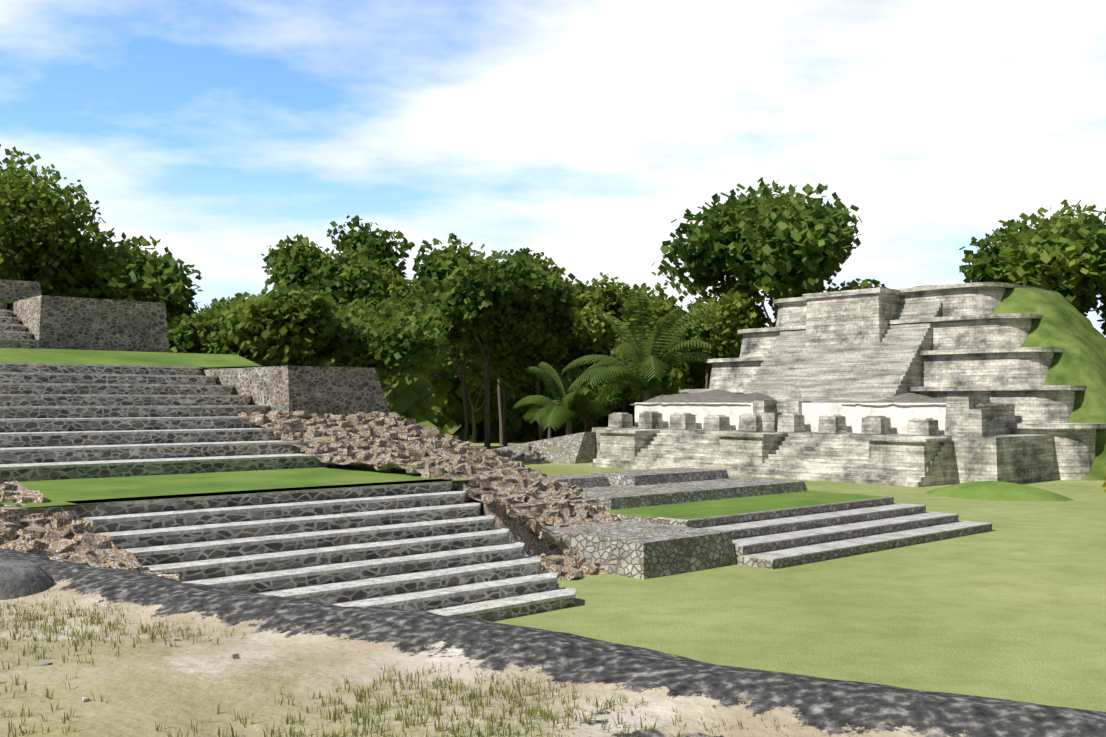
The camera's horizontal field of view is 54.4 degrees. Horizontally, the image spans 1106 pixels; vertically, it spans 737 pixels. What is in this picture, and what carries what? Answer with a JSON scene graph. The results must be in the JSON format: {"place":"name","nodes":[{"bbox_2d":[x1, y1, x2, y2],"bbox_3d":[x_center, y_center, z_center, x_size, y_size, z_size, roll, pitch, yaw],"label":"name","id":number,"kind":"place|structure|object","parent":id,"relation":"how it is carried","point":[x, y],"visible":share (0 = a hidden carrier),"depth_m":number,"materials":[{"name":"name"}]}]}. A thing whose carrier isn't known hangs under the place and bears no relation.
{"place":"outdoors","nodes":[
{"label":"outdoors","id":0,"kind":"place"},
{"bbox_2d":[0,587,865,736],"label":"grass","id":1,"kind":"structure","parent":0,"point":[532,713],"depth_m":6.76,"materials":[{"name":"plant"}]},
{"bbox_2d":[490,432,595,463],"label":"stone wall","id":2,"kind":"structure","parent":0,"point":[576,448],"depth_m":79.63,"materials":[{"name":"grey stone"}]},
{"bbox_2d":[0,0,1105,336],"label":"sky","id":3,"kind":"structure","parent":0,"point":[576,133],"materials":[{"name":"blue"}]},
{"bbox_2d":[562,286,716,404],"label":"palm","id":4,"kind":"object","parent":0,"point":[630,377],"depth_m":87.40,"materials":[{"name":"green plant"}]},
{"bbox_2d":[670,294,769,388],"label":"tree","id":5,"kind":"object","parent":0,"point":[695,336],"depth_m":112.37,"materials":[{"name":"green plant"}]},
{"bbox_2d":[470,441,1105,711],"bbox_3d":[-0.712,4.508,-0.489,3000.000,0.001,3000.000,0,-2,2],"label":"lawn","id":6,"kind":"structure","parent":0,"point":[1011,605],"depth_m":23.39,"materials":[{"name":"green plant"}]},
{"bbox_2d":[0,144,109,295],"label":"tree","id":7,"kind":"object","parent":6,"relation":"on","point":[38,215],"depth_m":59.04,"materials":[{"name":"green plant"}]},
{"bbox_2d":[0,481,141,567],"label":"rubble","id":8,"kind":"object","parent":6,"relation":"on","point":[127,558],"visible":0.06,"depth_m":19.26,"materials":[{"name":"brown stone"}]},
{"bbox_2d":[0,479,180,582],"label":"rubble stones","id":9,"kind":"object","parent":8,"relation":"on","point":[86,547],"visible":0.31,"depth_m":19.24,"materials":[{"name":"brown stone"}]},
{"bbox_2d":[1,228,202,323],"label":"tree","id":10,"kind":"object","parent":6,"relation":"on","point":[123,271],"depth_m":60.84,"materials":[{"name":"green plant"}]},
{"bbox_2d":[170,302,209,353],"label":"tree","id":11,"kind":"object","parent":6,"relation":"on","point":[195,318],"depth_m":85.07,"materials":[{"name":"green plant"}]},
{"bbox_2d":[167,293,269,369],"bbox_3d":[-19.477,1.096,58.714,9.595,11.048,9.055,-1,-2,25],"label":"tree","id":12,"kind":"object","parent":6,"relation":"on","point":[182,338],"depth_m":59.01,"materials":[{"name":"green plant"}]},
{"bbox_2d":[209,289,313,356],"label":"tree","id":13,"kind":"object","parent":6,"relation":"on","point":[263,292],"depth_m":71.89,"materials":[{"name":"green plant"}]},
{"bbox_2d":[0,279,571,554],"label":"stair walls","id":14,"kind":"structure","parent":6,"relation":"on","point":[62,322],"depth_m":44.69,"materials":[{"name":"grey stone"}]},
{"bbox_2d":[0,300,472,507],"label":"terrace grass","id":15,"kind":"structure","parent":14,"relation":"on","point":[58,492],"depth_m":29.26,"materials":[{"name":"green plant"}]},
{"bbox_2d":[0,305,574,620],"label":"stair risers","id":16,"kind":"object","parent":14,"relation":"attached to","point":[90,455],"visible":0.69,"depth_m":28.27,"materials":[{"name":"grey stone"}]},
{"bbox_2d":[0,303,575,616],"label":"stair treads","id":17,"kind":"object","parent":16,"relation":"on","point":[475,608],"visible":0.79,"depth_m":24.03,"materials":[{"name":"grey stone"}]},
{"bbox_2d":[212,279,399,390],"bbox_3d":[-13.295,1.077,58.733,10.128,11.134,9.558,0,-2,-13],"label":"tree","id":18,"kind":"object","parent":6,"relation":"on","point":[304,321],"depth_m":55.76,"materials":[{"name":"green plant"}]},
{"bbox_2d":[261,215,415,312],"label":"tree","id":19,"kind":"object","parent":6,"relation":"on","point":[302,260],"visible":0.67,"depth_m":93.42,"materials":[{"name":"green plant"}]},
{"bbox_2d":[331,294,387,319],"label":"tree","id":20,"kind":"object","parent":6,"relation":"on","point":[340,310],"depth_m":86.06,"materials":[{"name":"green plant"}]},
{"bbox_2d":[294,303,450,394],"bbox_3d":[-9.927,1.462,58.194,8.552,10.277,9.062,1,-2,-36],"label":"tree","id":21,"kind":"object","parent":6,"relation":"on","point":[402,340],"depth_m":56.59,"materials":[{"name":"green plant"}]},
{"bbox_2d":[336,241,434,309],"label":"tree","id":22,"kind":"object","parent":6,"relation":"on","point":[380,285],"visible":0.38,"depth_m":90.73,"materials":[{"name":"green plant"}]},
{"bbox_2d":[354,290,424,328],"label":"tree","id":23,"kind":"object","parent":6,"relation":"on","point":[394,303],"visible":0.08,"depth_m":73.56,"materials":[{"name":"green plant"}]},
{"bbox_2d":[234,416,607,579],"bbox_3d":[-2.648,5.880,40.288,15.800,8.352,24.600,2,-2,-42],"label":"rubble","id":24,"kind":"object","parent":6,"relation":"on","point":[519,532],"visible":0.12,"depth_m":28.84,"materials":[{"name":"brown stone"}]},
{"bbox_2d":[233,410,624,579],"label":"rubble stones","id":25,"kind":"object","parent":24,"relation":"on","point":[480,462],"visible":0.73,"depth_m":35.47,"materials":[{"name":"brown stone"}]},
{"bbox_2d":[412,334,443,376],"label":"tree","id":26,"kind":"object","parent":6,"relation":"on","point":[433,362],"depth_m":95.14,"materials":[{"name":"green plant"}]},
{"bbox_2d":[424,336,469,381],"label":"tree","id":27,"kind":"object","parent":6,"relation":"on","point":[450,366],"depth_m":115.00,"materials":[{"name":"green plant"}]},
{"bbox_2d":[203,357,711,441],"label":"understory","id":28,"kind":"object","parent":6,"relation":"on","point":[436,401],"visible":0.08,"depth_m":119.86,"materials":[{"name":"green plant"}]},
{"bbox_2d":[411,278,524,440],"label":"tree","id":29,"kind":"object","parent":6,"relation":"on","point":[457,339],"depth_m":99.44,"materials":[{"name":"green plant"}]},
{"bbox_2d":[440,345,503,442],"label":"tree","id":30,"kind":"object","parent":6,"relation":"on","point":[478,380],"depth_m":116.14,"materials":[{"name":"green plant"}]},
{"bbox_2d":[403,233,578,448],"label":"tree","id":31,"kind":"object","parent":6,"relation":"on","point":[442,274],"depth_m":94.74,"materials":[{"name":"green plant"}]},
{"bbox_2d":[462,330,552,446],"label":"tree","id":32,"kind":"object","parent":6,"relation":"on","point":[494,352],"depth_m":101.39,"materials":[{"name":"green plant"}]},
{"bbox_2d":[497,247,565,444],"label":"tree","id":33,"kind":"object","parent":6,"relation":"on","point":[546,264],"depth_m":111.41,"materials":[{"name":"green plant"}]},
{"bbox_2d":[494,294,570,439],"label":"tree","id":34,"kind":"object","parent":6,"relation":"on","point":[530,339],"depth_m":97.66,"materials":[{"name":"green plant"}]},
{"bbox_2d":[490,350,592,438],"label":"tree","id":35,"kind":"object","parent":6,"relation":"on","point":[526,391],"depth_m":114.56,"materials":[{"name":"green plant"}]},
{"bbox_2d":[0,548,1105,736],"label":"dirt ground","id":36,"kind":"structure","parent":6,"relation":"on","point":[299,648],"depth_m":7.20,"materials":[{"name":"beige soil"}]},
{"bbox_2d":[0,559,52,599],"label":"boulder","id":37,"kind":"object","parent":36,"relation":"on","point":[20,578],"visible":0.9,"depth_m":10.54,"materials":[{"name":"grey stone"}]},
{"bbox_2d":[12,604,559,701],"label":"pebbles","id":38,"kind":"object","parent":36,"relation":"on","point":[42,662],"visible":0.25,"depth_m":7.82,"materials":[{"name":"grey stone"}]},
{"bbox_2d":[512,362,625,434],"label":"palm","id":39,"kind":"object","parent":6,"relation":"on","point":[582,400],"depth_m":89.42,"materials":[{"name":"green plant"}]},
{"bbox_2d":[547,366,629,431],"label":"tree","id":40,"kind":"object","parent":6,"relation":"on","point":[574,375],"depth_m":96.29,"materials":[{"name":"green plant"}]},
{"bbox_2d":[559,326,626,431],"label":"tree","id":41,"kind":"object","parent":6,"relation":"on","point":[569,356],"depth_m":111.40,"materials":[{"name":"green plant"}]},
{"bbox_2d":[540,271,682,426],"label":"tree","id":42,"kind":"object","parent":6,"relation":"on","point":[586,326],"depth_m":101.19,"materials":[{"name":"green plant"}]},
{"bbox_2d":[589,328,693,406],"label":"tree","id":43,"kind":"object","parent":6,"relation":"on","point":[673,380],"depth_m":98.24,"materials":[{"name":"green plant"}]},
{"bbox_2d":[622,283,684,412],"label":"tree","id":44,"kind":"object","parent":6,"relation":"on","point":[672,300],"depth_m":117.11,"materials":[{"name":"green plant"}]},
{"bbox_2d":[682,289,775,363],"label":"tree","id":45,"kind":"object","parent":6,"relation":"on","point":[730,309],"depth_m":107.16,"materials":[{"name":"green plant"}]},
{"bbox_2d":[511,467,991,579],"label":"low platform walls","id":46,"kind":"structure","parent":6,"relation":"on","point":[639,547],"depth_m":32.66,"materials":[{"name":"grey stone"}]},
{"bbox_2d":[601,491,889,519],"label":"grass","id":47,"kind":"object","parent":46,"relation":"on","point":[706,509],"visible":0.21,"depth_m":35.58,"materials":[{"name":"green plant"}]},
{"bbox_2d":[658,495,992,560],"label":"stone steps","id":48,"kind":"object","parent":46,"relation":"on","point":[780,554],"visible":0.65,"depth_m":33.52,"materials":[{"name":"grey stone"}]},
{"bbox_2d":[651,177,861,326],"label":"tree","id":49,"kind":"object","parent":6,"relation":"on","point":[769,240],"depth_m":104.22,"materials":[{"name":"green plant"}]},
{"bbox_2d":[760,274,844,325],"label":"tree","id":50,"kind":"object","parent":6,"relation":"on","point":[771,304],"depth_m":111.25,"materials":[{"name":"green plant"}]},
{"bbox_2d":[589,282,1105,486],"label":"pyramid","id":51,"kind":"object","parent":6,"relation":"on","point":[977,353],"visible":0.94,"depth_m":67.23,"materials":[{"name":"grey stone"}]},
{"bbox_2d":[629,390,780,405],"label":"shelter roof","id":52,"kind":"object","parent":51,"relation":"on","point":[715,396],"visible":0.83,"depth_m":75.84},
{"bbox_2d":[743,302,941,402],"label":"staircase","id":53,"kind":"structure","parent":51,"relation":"attached to","point":[793,367],"depth_m":73.98,"materials":[{"name":"grey stone"}]},
{"bbox_2d":[844,393,1011,406],"bbox_3d":[22.623,1.892,65.394,4.600,0.850,8.800,2,-2,-42],"label":"shelter roof","id":54,"kind":"object","parent":51,"relation":"on","point":[910,398],"visible":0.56,"depth_m":64.38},
{"bbox_2d":[824,278,889,290],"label":"tree","id":55,"kind":"object","parent":6,"relation":"on","point":[854,285],"depth_m":109.60,"materials":[{"name":"green plant"}]},
{"bbox_2d":[926,481,1072,501],"bbox_3d":[21.270,5.864,51.676,6.773,0.900,6.870,0,-2,2],"label":"mound","id":56,"kind":"object","parent":6,"relation":"on","point":[995,490],"visible":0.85,"depth_m":50.19,"materials":[{"name":"green plant"}]},
{"bbox_2d":[959,199,1105,311],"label":"tree","id":57,"kind":"object","parent":6,"relation":"on","point":[1068,262],"depth_m":93.87,"materials":[{"name":"green plant"}]},
{"bbox_2d":[967,264,1098,316],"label":"tree","id":58,"kind":"object","parent":6,"relation":"on","point":[1083,312],"visible":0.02,"depth_m":104.48,"materials":[{"name":"green plant"}]},
{"bbox_2d":[993,288,1105,480],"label":"grassy mound","id":59,"kind":"object","parent":6,"relation":"on","point":[1080,359],"visible":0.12,"depth_m":68.27,"materials":[{"name":"green plant"}]},
{"bbox_2d":[1095,296,1105,335],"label":"tree","id":60,"kind":"object","parent":6,"relation":"on","point":[1103,317],"visible":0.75,"depth_m":101.87,"materials":[{"name":"green plant"}]},
{"bbox_2d":[1101,464,1105,490],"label":"yellow bush","id":61,"kind":"object","parent":6,"relation":"on","point":[1103,486],"visible":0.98,"depth_m":53.87,"materials":[{"name":"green plant"}]},
{"bbox_2d":[635,403,945,434],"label":"wall","id":62,"kind":"structure","parent":0,"point":[854,414],"depth_m":67.68,"materials":[{"name":"white paint"}]}
]}

